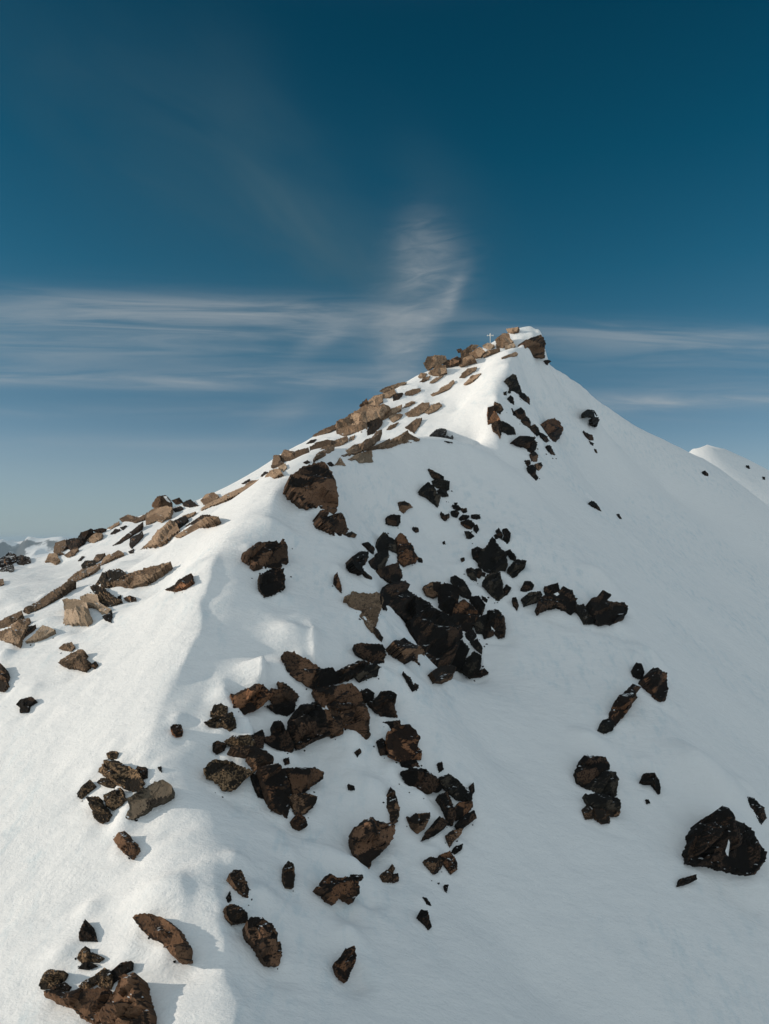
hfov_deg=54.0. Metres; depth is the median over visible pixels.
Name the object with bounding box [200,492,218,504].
boulder
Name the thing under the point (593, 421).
rock
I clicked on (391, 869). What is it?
stone
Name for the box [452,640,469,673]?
rock
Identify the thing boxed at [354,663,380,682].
rock
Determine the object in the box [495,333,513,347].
rock
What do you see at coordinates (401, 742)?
boulder
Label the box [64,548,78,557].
rock
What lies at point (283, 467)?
stone
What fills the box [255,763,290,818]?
boulder
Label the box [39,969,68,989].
boulder
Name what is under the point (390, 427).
flat rock
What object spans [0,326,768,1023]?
snow slope
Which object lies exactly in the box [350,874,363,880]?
stone
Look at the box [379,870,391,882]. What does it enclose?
stone
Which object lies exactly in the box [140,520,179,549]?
rock outcrop
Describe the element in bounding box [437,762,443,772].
stone
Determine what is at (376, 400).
boulder
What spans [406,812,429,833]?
rock
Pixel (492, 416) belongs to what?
rock
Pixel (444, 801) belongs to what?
rock
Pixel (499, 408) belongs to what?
rock
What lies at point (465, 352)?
rock
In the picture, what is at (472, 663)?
boulder
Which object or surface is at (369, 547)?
rock
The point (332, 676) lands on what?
flat rock
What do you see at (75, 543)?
rock
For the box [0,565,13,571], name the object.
rock
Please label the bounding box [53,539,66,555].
rock
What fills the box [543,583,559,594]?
rock
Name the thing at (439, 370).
rock
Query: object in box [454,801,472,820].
rock
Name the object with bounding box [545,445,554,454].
flat rock
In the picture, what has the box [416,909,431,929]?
rock
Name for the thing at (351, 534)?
stone
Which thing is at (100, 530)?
rock
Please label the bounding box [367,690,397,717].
boulder
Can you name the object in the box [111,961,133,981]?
rock
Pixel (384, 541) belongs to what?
boulder
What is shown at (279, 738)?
boulder
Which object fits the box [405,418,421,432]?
rock
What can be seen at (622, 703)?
flat rock
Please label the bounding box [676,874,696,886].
flat rock
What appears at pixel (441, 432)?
boulder
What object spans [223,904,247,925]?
rock
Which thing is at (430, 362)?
boulder
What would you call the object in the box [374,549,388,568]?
rock
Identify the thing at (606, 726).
rock
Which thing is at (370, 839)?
boulder
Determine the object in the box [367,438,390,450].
flat rock
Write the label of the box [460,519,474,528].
rock
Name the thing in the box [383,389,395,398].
rock
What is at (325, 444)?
rock
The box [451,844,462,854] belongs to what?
stone
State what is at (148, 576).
flat rock
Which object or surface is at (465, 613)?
boulder
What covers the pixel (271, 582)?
boulder
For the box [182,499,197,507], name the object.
rock
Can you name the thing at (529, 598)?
rock
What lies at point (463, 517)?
stone
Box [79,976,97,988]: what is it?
rock
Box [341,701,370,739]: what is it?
rock
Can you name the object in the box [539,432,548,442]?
rock
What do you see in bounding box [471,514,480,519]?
stone
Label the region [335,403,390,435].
rock outcrop
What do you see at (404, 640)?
rock
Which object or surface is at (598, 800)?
boulder
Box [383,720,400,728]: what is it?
rock
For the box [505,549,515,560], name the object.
rock
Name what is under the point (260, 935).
boulder
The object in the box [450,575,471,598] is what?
flat rock
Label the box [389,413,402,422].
rock
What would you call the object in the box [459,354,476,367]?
flat rock
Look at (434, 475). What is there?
rock
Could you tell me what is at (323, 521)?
boulder
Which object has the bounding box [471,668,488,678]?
rock
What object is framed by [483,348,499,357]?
flat rock
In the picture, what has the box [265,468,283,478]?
rock
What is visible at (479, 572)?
rock
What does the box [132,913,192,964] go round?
rock outcrop
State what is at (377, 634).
stone
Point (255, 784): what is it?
rock
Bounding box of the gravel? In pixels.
[30,399,556,1006]
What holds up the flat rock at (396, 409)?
on the snow slope
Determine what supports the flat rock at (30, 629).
on the snow slope
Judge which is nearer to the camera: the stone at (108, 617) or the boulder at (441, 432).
the stone at (108, 617)
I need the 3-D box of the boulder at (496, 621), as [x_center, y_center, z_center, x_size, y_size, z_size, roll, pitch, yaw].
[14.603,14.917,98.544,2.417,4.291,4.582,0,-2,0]
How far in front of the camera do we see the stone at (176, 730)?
59.58 m
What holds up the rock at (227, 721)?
on the snow slope
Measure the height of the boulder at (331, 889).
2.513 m
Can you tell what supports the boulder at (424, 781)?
on the snow slope
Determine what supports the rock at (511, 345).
on the snow slope
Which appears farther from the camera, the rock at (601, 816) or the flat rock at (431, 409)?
the flat rock at (431, 409)
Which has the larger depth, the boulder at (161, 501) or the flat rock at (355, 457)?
the boulder at (161, 501)
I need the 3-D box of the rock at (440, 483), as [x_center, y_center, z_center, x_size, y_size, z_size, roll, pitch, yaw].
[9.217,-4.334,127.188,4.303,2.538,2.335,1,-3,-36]
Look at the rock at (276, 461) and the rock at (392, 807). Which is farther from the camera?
the rock at (276, 461)
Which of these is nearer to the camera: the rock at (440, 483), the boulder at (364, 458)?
the boulder at (364, 458)
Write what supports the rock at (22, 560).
on the snow slope
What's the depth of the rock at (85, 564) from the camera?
114.02 m
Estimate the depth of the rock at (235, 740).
59.51 m
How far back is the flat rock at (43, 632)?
80.05 m
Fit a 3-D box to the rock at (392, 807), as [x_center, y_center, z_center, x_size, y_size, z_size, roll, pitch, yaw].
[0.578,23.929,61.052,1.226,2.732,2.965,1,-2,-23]
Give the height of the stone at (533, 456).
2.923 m
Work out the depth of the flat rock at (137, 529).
130.58 m
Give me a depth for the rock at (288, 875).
49.83 m
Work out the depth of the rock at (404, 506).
116.51 m
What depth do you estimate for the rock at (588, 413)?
187.49 m
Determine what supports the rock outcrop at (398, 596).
on the snow slope
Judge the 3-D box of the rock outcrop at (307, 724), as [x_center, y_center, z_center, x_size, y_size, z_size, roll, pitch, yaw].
[-6.739,18.472,64.842,3.853,4.149,3.716,1,-2,-24]
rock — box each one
[0,552,15,567]
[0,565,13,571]
[0,610,23,628]
[0,663,9,691]
[8,618,30,627]
[16,555,30,564]
[16,697,37,712]
[23,580,75,613]
[23,625,35,638]
[25,625,55,643]
[45,553,60,564]
[50,982,70,991]
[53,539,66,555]
[58,649,91,672]
[59,642,75,651]
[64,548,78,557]
[66,532,87,549]
[68,563,100,581]
[76,780,96,798]
[77,946,104,963]
[78,962,97,969]
[79,919,97,941]
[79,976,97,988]
[80,593,110,614]
[81,529,93,537]
[81,560,95,568]
[86,796,112,823]
[90,584,122,606]
[93,528,106,532]
[93,553,105,562]
[95,967,113,989]
[96,778,116,788]
[100,550,123,565]
[103,788,126,810]
[106,751,118,758]
[107,521,119,529]
[111,561,172,588]
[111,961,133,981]
[113,522,143,545]
[113,831,140,859]
[120,514,144,522]
[129,531,143,548]
[136,766,147,778]
[145,506,173,524]
[165,573,194,591]
[171,498,182,504]
[174,515,188,528]
[174,516,220,537]
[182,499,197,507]
[182,511,196,518]
[186,514,210,526]
[201,479,258,510]
[204,712,236,731]
[210,703,227,717]
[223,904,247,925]
[224,734,254,746]
[226,870,250,897]
[227,744,273,772]
[250,773,263,798]
[251,730,264,748]
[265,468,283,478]
[266,699,295,716]
[269,681,299,703]
[271,455,283,468]
[281,861,294,888]
[288,793,317,814]
[310,439,334,450]
[313,425,335,436]
[313,444,334,462]
[315,660,369,687]
[325,709,343,738]
[333,435,347,446]
[334,457,345,465]
[341,430,381,456]
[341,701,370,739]
[345,551,368,575]
[348,450,372,460]
[352,643,386,663]
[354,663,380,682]
[359,398,368,406]
[360,688,374,703]
[362,542,374,553]
[367,419,382,435]
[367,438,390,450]
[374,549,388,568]
[376,562,402,583]
[376,738,387,755]
[380,382,406,392]
[382,404,401,419]
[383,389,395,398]
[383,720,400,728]
[385,514,400,526]
[385,640,424,664]
[386,786,399,823]
[387,422,398,429]
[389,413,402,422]
[393,393,402,400]
[398,501,412,513]
[400,638,412,644]
[400,759,419,767]
[402,401,414,408]
[402,671,415,691]
[405,388,420,395]
[405,402,429,416]
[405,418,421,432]
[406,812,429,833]
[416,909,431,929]
[417,482,440,506]
[420,376,429,382]
[421,816,449,840]
[422,581,440,598]
[422,857,443,874]
[424,402,441,414]
[427,665,455,683]
[428,365,446,375]
[428,469,443,479]
[430,375,443,383]
[430,380,454,396]
[431,479,449,490]
[435,792,455,825]
[437,487,448,496]
[437,851,457,874]
[438,582,460,615]
[443,356,460,367]
[445,828,462,847]
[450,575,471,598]
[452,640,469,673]
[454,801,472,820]
[454,810,476,829]
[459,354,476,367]
[459,367,476,377]
[460,347,472,358]
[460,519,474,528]
[463,373,480,384]
[465,628,476,641]
[466,567,476,581]
[469,344,478,349]
[469,347,485,358]
[469,595,485,615]
[470,638,482,653]
[471,546,481,562]
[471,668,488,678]
[474,614,487,633]
[475,568,482,578]
[482,572,503,600]
[482,625,493,638]
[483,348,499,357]
[487,405,500,424]
[491,420,501,437]
[494,401,503,413]
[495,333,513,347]
[495,528,502,539]
[501,352,517,358]
[501,421,515,434]
[502,528,510,543]
[503,584,510,595]
[504,374,521,393]
[505,343,515,349]
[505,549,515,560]
[506,327,519,333]
[507,559,525,577]
[514,407,525,419]
[519,392,529,404]
[520,581,533,591]
[521,416,530,427]
[521,591,541,606]
[526,465,537,480]
[530,424,538,435]
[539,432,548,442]
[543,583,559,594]
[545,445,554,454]
[574,604,593,624]
[581,409,597,417]
[583,431,593,440]
[588,501,600,510]
[589,417,599,426]
[592,808,620,824]
[597,718,614,733]
[608,684,640,726]
[631,662,644,679]
[638,667,668,701]
[639,773,660,794]
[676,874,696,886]
[747,797,766,824]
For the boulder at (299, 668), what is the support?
on the snow slope
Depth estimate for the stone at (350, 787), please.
61.21 m
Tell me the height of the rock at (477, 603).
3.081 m
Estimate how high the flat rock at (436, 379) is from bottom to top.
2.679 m
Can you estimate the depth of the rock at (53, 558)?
131.12 m
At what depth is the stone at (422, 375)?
182.81 m
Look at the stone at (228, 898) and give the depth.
45.97 m
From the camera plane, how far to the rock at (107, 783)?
55.99 m
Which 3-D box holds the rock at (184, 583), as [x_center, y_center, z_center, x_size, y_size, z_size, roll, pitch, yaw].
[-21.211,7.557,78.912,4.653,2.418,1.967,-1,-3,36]
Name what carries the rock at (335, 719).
on the snow slope
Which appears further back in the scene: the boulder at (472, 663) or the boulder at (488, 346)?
the boulder at (488, 346)
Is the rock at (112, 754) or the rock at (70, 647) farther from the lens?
the rock at (70, 647)
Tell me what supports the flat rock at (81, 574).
on the snow slope
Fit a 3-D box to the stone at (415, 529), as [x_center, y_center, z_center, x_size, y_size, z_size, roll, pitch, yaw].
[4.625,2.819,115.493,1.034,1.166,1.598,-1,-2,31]
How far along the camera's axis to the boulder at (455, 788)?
64.44 m
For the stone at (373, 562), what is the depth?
97.47 m
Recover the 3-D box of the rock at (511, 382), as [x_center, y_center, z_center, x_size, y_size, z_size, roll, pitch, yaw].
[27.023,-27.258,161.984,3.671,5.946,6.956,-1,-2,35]
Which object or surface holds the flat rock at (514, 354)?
on the snow slope
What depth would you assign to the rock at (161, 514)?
140.74 m
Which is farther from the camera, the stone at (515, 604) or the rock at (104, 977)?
the stone at (515, 604)
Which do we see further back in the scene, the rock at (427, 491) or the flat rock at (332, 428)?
the flat rock at (332, 428)
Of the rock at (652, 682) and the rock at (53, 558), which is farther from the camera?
the rock at (53, 558)
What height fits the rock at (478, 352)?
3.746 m
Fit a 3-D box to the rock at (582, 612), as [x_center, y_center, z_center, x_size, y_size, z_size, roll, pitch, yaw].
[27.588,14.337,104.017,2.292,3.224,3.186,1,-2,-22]
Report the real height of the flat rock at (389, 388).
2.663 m
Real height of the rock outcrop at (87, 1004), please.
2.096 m
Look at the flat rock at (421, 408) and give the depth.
167.72 m
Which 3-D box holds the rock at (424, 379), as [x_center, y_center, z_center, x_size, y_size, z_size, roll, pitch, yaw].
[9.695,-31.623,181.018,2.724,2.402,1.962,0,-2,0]
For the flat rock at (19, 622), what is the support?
on the snow slope
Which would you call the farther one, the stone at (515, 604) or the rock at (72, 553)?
the rock at (72, 553)
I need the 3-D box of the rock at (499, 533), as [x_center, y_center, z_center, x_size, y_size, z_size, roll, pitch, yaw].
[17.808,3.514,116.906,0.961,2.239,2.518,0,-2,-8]
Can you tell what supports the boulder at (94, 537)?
on the snow slope
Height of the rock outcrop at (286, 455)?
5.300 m
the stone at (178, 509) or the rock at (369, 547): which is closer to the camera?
the rock at (369, 547)
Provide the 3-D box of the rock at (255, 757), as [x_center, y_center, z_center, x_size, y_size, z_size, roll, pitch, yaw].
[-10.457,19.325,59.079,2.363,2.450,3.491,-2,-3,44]
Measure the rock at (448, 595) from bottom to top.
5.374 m
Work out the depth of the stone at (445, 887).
56.10 m
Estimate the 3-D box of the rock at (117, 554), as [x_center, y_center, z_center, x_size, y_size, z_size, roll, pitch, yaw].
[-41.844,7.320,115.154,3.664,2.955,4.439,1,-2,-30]
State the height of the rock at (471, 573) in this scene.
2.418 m
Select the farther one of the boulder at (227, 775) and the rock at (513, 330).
the rock at (513, 330)
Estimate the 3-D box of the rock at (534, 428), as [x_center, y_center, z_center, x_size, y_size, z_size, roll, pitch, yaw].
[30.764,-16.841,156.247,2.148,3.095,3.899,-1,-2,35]
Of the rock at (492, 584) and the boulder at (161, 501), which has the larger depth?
the boulder at (161, 501)
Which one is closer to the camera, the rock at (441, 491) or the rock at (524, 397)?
the rock at (441, 491)
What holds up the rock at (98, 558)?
on the snow slope
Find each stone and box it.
[91,661,97,668]
[102,610,112,622]
[110,529,120,534]
[124,595,136,602]
[170,724,182,737]
[173,506,183,511]
[212,741,226,754]
[226,891,231,902]
[278,463,286,471]
[283,757,289,764]
[290,813,307,830]
[333,572,341,592]
[346,531,356,537]
[347,784,354,790]
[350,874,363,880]
[354,748,360,756]
[362,570,371,579]
[368,557,377,569]
[373,626,382,641]
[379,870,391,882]
[388,864,394,873]
[392,873,398,883]
[412,527,418,532]
[418,373,426,378]
[422,897,431,905]
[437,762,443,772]
[440,512,446,520]
[443,435,453,442]
[443,884,448,892]
[450,510,458,517]
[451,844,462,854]
[452,505,460,510]
[459,514,468,520]
[464,531,473,538]
[468,782,474,793]
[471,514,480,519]
[473,524,478,532]
[507,395,513,404]
[512,597,518,610]
[524,460,530,465]
[529,451,537,461]
[534,462,542,470]
[581,804,593,819]
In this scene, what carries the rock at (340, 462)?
on the snow slope
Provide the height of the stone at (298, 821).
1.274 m
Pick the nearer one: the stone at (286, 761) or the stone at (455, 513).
the stone at (286, 761)
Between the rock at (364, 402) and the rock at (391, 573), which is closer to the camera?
the rock at (391, 573)
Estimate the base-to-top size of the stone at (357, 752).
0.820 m
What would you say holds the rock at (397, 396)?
on the snow slope
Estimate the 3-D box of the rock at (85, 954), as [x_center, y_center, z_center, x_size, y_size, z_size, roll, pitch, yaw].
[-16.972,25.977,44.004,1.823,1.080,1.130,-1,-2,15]
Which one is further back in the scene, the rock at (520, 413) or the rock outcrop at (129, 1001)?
the rock at (520, 413)
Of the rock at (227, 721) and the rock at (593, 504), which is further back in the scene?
the rock at (593, 504)
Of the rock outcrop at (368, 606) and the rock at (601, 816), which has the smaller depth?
the rock at (601, 816)
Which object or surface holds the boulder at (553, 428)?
on the snow slope
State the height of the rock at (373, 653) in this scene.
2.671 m
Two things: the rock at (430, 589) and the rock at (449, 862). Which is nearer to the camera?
the rock at (449, 862)
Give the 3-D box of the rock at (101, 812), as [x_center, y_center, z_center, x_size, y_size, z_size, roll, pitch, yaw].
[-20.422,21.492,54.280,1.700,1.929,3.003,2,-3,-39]
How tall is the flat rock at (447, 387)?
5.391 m
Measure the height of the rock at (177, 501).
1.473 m
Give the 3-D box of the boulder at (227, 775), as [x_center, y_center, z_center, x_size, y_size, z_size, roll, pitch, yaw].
[-11.943,20.046,57.172,3.680,2.741,2.701,1,-2,-33]
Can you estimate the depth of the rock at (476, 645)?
94.16 m
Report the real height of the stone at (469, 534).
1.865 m
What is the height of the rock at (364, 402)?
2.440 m
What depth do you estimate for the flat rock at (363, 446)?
121.45 m
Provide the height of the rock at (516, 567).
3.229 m
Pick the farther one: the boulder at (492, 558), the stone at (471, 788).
the boulder at (492, 558)
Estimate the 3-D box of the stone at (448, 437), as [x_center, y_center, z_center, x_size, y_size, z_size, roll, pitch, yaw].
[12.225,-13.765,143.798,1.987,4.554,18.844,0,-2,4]
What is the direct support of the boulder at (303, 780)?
on the snow slope
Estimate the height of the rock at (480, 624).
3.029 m
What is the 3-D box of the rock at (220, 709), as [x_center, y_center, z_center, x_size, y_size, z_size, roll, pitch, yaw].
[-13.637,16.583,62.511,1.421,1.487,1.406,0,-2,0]
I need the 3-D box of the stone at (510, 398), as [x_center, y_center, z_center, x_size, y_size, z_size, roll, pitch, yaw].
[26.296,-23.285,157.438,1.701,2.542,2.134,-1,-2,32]
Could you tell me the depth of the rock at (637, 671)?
94.53 m
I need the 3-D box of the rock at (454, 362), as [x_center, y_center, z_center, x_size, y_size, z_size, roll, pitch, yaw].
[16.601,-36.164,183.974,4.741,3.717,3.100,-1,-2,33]
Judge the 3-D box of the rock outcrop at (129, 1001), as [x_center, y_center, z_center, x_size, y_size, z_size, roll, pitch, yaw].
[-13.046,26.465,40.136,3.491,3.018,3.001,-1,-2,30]
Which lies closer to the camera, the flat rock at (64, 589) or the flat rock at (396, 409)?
the flat rock at (64, 589)
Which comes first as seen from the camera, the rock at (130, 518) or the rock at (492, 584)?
the rock at (492, 584)
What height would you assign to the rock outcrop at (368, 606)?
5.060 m
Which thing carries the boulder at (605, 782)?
on the snow slope
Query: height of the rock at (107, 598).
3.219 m
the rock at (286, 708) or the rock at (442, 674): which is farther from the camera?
the rock at (442, 674)
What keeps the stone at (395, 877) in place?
on the snow slope
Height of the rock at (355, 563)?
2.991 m
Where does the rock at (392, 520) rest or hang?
on the snow slope
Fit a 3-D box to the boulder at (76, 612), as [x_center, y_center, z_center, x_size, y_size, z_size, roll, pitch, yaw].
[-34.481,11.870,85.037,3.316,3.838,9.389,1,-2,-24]
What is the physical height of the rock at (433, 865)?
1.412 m
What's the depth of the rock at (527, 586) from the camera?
106.79 m
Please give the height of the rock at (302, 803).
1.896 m
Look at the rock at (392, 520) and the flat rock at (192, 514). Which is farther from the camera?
the flat rock at (192, 514)
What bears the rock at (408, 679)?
on the snow slope
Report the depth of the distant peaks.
9521.54 m
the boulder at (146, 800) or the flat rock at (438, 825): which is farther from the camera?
the flat rock at (438, 825)
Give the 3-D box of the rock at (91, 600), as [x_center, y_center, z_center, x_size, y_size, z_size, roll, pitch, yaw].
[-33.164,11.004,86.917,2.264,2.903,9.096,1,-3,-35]
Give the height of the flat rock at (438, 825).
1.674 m
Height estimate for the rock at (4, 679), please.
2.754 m
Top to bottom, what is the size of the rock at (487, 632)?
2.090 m
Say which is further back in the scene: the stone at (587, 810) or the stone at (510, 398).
the stone at (510, 398)
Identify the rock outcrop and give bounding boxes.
[44,987,112,1023]
[99,972,156,1023]
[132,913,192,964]
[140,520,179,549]
[280,448,308,461]
[283,461,338,513]
[287,701,330,749]
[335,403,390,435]
[343,591,383,632]
[380,580,414,623]
[384,430,419,448]
[405,595,462,667]
[681,806,766,875]
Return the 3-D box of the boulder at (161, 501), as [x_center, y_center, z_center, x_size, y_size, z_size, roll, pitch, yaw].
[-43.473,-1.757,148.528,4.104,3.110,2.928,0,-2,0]
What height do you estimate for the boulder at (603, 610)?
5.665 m
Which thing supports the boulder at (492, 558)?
on the snow slope
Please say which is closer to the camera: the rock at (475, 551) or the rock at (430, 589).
the rock at (430, 589)
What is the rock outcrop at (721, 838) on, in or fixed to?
on the snow slope
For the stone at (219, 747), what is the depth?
59.11 m
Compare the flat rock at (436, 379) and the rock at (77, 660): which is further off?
the flat rock at (436, 379)
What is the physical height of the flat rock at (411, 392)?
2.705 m
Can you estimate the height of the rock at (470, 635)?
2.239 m
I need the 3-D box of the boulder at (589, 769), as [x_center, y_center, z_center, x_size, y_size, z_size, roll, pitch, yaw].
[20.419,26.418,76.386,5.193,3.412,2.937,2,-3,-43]
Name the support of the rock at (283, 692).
on the snow slope
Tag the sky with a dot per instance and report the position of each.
(227, 227)
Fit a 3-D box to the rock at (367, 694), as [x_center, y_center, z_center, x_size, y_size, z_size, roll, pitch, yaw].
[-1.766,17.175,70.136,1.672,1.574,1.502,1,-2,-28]
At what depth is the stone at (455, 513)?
122.00 m
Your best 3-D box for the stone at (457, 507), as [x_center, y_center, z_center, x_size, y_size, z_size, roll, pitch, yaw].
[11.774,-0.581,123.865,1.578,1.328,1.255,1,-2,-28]
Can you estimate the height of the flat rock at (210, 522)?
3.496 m
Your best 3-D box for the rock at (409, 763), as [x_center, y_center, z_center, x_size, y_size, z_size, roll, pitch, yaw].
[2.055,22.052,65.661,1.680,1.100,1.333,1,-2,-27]
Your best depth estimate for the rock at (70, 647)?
75.87 m
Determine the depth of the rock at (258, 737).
60.79 m
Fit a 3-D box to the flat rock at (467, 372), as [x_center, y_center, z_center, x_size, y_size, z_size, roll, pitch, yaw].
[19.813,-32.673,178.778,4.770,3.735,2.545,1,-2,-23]
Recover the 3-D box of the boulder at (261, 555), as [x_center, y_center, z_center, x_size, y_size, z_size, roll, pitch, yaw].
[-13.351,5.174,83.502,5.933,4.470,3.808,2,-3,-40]
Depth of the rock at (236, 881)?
46.95 m
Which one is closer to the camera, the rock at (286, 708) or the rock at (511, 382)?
the rock at (286, 708)
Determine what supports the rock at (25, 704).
on the snow slope
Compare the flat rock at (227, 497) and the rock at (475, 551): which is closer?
the rock at (475, 551)
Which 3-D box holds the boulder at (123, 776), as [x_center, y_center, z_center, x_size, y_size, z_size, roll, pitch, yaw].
[-19.251,19.817,56.372,4.775,2.392,2.570,-1,-2,21]
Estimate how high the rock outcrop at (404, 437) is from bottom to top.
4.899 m
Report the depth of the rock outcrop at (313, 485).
98.65 m
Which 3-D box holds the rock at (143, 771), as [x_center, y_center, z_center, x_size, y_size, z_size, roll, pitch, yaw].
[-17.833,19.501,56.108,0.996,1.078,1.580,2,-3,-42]
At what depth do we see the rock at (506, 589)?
105.37 m
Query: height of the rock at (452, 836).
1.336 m
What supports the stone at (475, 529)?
on the snow slope
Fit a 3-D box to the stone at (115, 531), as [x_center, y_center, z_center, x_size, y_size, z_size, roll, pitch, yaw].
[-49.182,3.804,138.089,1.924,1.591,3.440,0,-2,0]
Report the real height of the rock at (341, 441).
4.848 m
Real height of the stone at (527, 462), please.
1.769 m
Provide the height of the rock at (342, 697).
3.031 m
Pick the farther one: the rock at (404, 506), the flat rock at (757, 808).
the rock at (404, 506)
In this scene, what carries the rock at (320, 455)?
on the snow slope
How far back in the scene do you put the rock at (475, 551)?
112.25 m
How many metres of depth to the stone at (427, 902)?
53.62 m
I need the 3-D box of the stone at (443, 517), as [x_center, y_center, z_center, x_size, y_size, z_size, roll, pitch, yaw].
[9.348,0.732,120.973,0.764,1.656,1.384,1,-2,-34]
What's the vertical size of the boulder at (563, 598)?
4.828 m
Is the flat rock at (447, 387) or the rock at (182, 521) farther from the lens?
the flat rock at (447, 387)
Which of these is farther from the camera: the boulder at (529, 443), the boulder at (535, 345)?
the boulder at (535, 345)
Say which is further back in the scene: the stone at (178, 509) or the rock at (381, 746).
the stone at (178, 509)
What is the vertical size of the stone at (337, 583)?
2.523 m
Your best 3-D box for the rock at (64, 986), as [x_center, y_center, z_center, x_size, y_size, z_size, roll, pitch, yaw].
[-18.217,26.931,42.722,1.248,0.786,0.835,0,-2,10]
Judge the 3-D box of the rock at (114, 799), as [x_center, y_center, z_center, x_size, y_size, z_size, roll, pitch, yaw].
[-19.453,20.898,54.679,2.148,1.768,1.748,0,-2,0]
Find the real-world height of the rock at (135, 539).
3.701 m
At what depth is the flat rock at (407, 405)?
171.24 m
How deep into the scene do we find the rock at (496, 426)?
147.46 m
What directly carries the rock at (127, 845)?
on the snow slope
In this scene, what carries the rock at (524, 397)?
on the snow slope
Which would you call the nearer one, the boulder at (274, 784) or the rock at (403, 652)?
the boulder at (274, 784)
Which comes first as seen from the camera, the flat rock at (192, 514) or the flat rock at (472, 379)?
the flat rock at (192, 514)
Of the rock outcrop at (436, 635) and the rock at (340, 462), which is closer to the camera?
the rock outcrop at (436, 635)
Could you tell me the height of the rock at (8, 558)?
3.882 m
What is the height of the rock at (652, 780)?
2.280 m
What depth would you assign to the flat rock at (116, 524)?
144.64 m
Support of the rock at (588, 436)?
on the snow slope
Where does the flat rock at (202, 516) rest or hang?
on the snow slope
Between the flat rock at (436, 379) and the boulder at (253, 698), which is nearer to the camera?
the boulder at (253, 698)
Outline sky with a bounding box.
[0,0,768,540]
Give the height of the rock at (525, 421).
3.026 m
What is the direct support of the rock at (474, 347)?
on the snow slope
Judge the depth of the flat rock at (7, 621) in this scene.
87.59 m
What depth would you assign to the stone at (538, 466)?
145.40 m
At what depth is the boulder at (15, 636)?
80.68 m
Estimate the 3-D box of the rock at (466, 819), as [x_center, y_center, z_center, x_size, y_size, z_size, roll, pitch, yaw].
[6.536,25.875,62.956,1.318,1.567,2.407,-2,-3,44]
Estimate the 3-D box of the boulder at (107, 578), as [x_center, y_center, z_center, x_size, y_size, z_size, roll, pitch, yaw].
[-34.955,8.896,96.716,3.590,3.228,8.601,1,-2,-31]
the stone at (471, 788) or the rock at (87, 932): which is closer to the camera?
the rock at (87, 932)
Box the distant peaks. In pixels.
[0,536,70,558]
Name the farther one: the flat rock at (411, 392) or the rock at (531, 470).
the flat rock at (411, 392)
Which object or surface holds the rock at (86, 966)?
on the snow slope
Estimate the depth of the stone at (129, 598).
87.33 m
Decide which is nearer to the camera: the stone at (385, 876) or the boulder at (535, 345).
the stone at (385, 876)
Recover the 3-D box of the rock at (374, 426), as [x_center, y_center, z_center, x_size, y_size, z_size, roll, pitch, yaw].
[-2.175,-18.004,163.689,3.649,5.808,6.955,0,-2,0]
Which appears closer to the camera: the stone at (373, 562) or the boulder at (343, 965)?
the boulder at (343, 965)
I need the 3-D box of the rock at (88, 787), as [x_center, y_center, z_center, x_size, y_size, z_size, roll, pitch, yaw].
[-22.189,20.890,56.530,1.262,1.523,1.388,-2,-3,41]
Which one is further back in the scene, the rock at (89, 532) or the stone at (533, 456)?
the stone at (533, 456)
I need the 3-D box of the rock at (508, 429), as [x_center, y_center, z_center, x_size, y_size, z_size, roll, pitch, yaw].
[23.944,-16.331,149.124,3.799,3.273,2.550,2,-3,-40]
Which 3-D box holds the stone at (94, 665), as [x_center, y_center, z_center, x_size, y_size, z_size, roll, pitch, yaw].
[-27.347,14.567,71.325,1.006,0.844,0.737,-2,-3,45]
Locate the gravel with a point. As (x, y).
(296, 705)
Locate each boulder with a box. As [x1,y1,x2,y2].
[0,624,28,647]
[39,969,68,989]
[62,598,92,626]
[86,532,103,542]
[96,568,127,587]
[98,759,145,791]
[125,779,174,819]
[152,495,172,508]
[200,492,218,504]
[203,759,254,791]
[230,683,273,714]
[241,539,288,570]
[242,917,281,967]
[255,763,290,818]
[257,568,285,597]
[264,720,294,752]
[281,651,322,689]
[283,767,323,794]
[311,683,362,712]
[312,509,348,535]
[312,873,359,905]
[332,946,356,982]
[348,817,395,868]
[356,453,372,462]
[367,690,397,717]
[368,394,382,405]
[375,532,396,553]
[385,724,421,761]
[395,533,418,566]
[400,767,442,794]
[423,355,446,370]
[429,428,446,437]
[438,773,472,801]
[452,599,479,631]
[462,651,481,678]
[478,537,507,573]
[482,343,494,349]
[487,609,505,638]
[510,436,537,452]
[518,335,545,358]
[534,586,577,615]
[540,418,562,441]
[573,755,609,787]
[582,792,620,810]
[584,770,618,796]
[585,590,627,625]
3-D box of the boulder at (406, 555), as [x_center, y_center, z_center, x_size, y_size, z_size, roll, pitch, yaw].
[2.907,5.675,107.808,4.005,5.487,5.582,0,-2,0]
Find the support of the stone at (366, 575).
on the snow slope
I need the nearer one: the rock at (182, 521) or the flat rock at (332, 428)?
the rock at (182, 521)
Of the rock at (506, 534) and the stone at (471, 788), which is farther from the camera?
the rock at (506, 534)

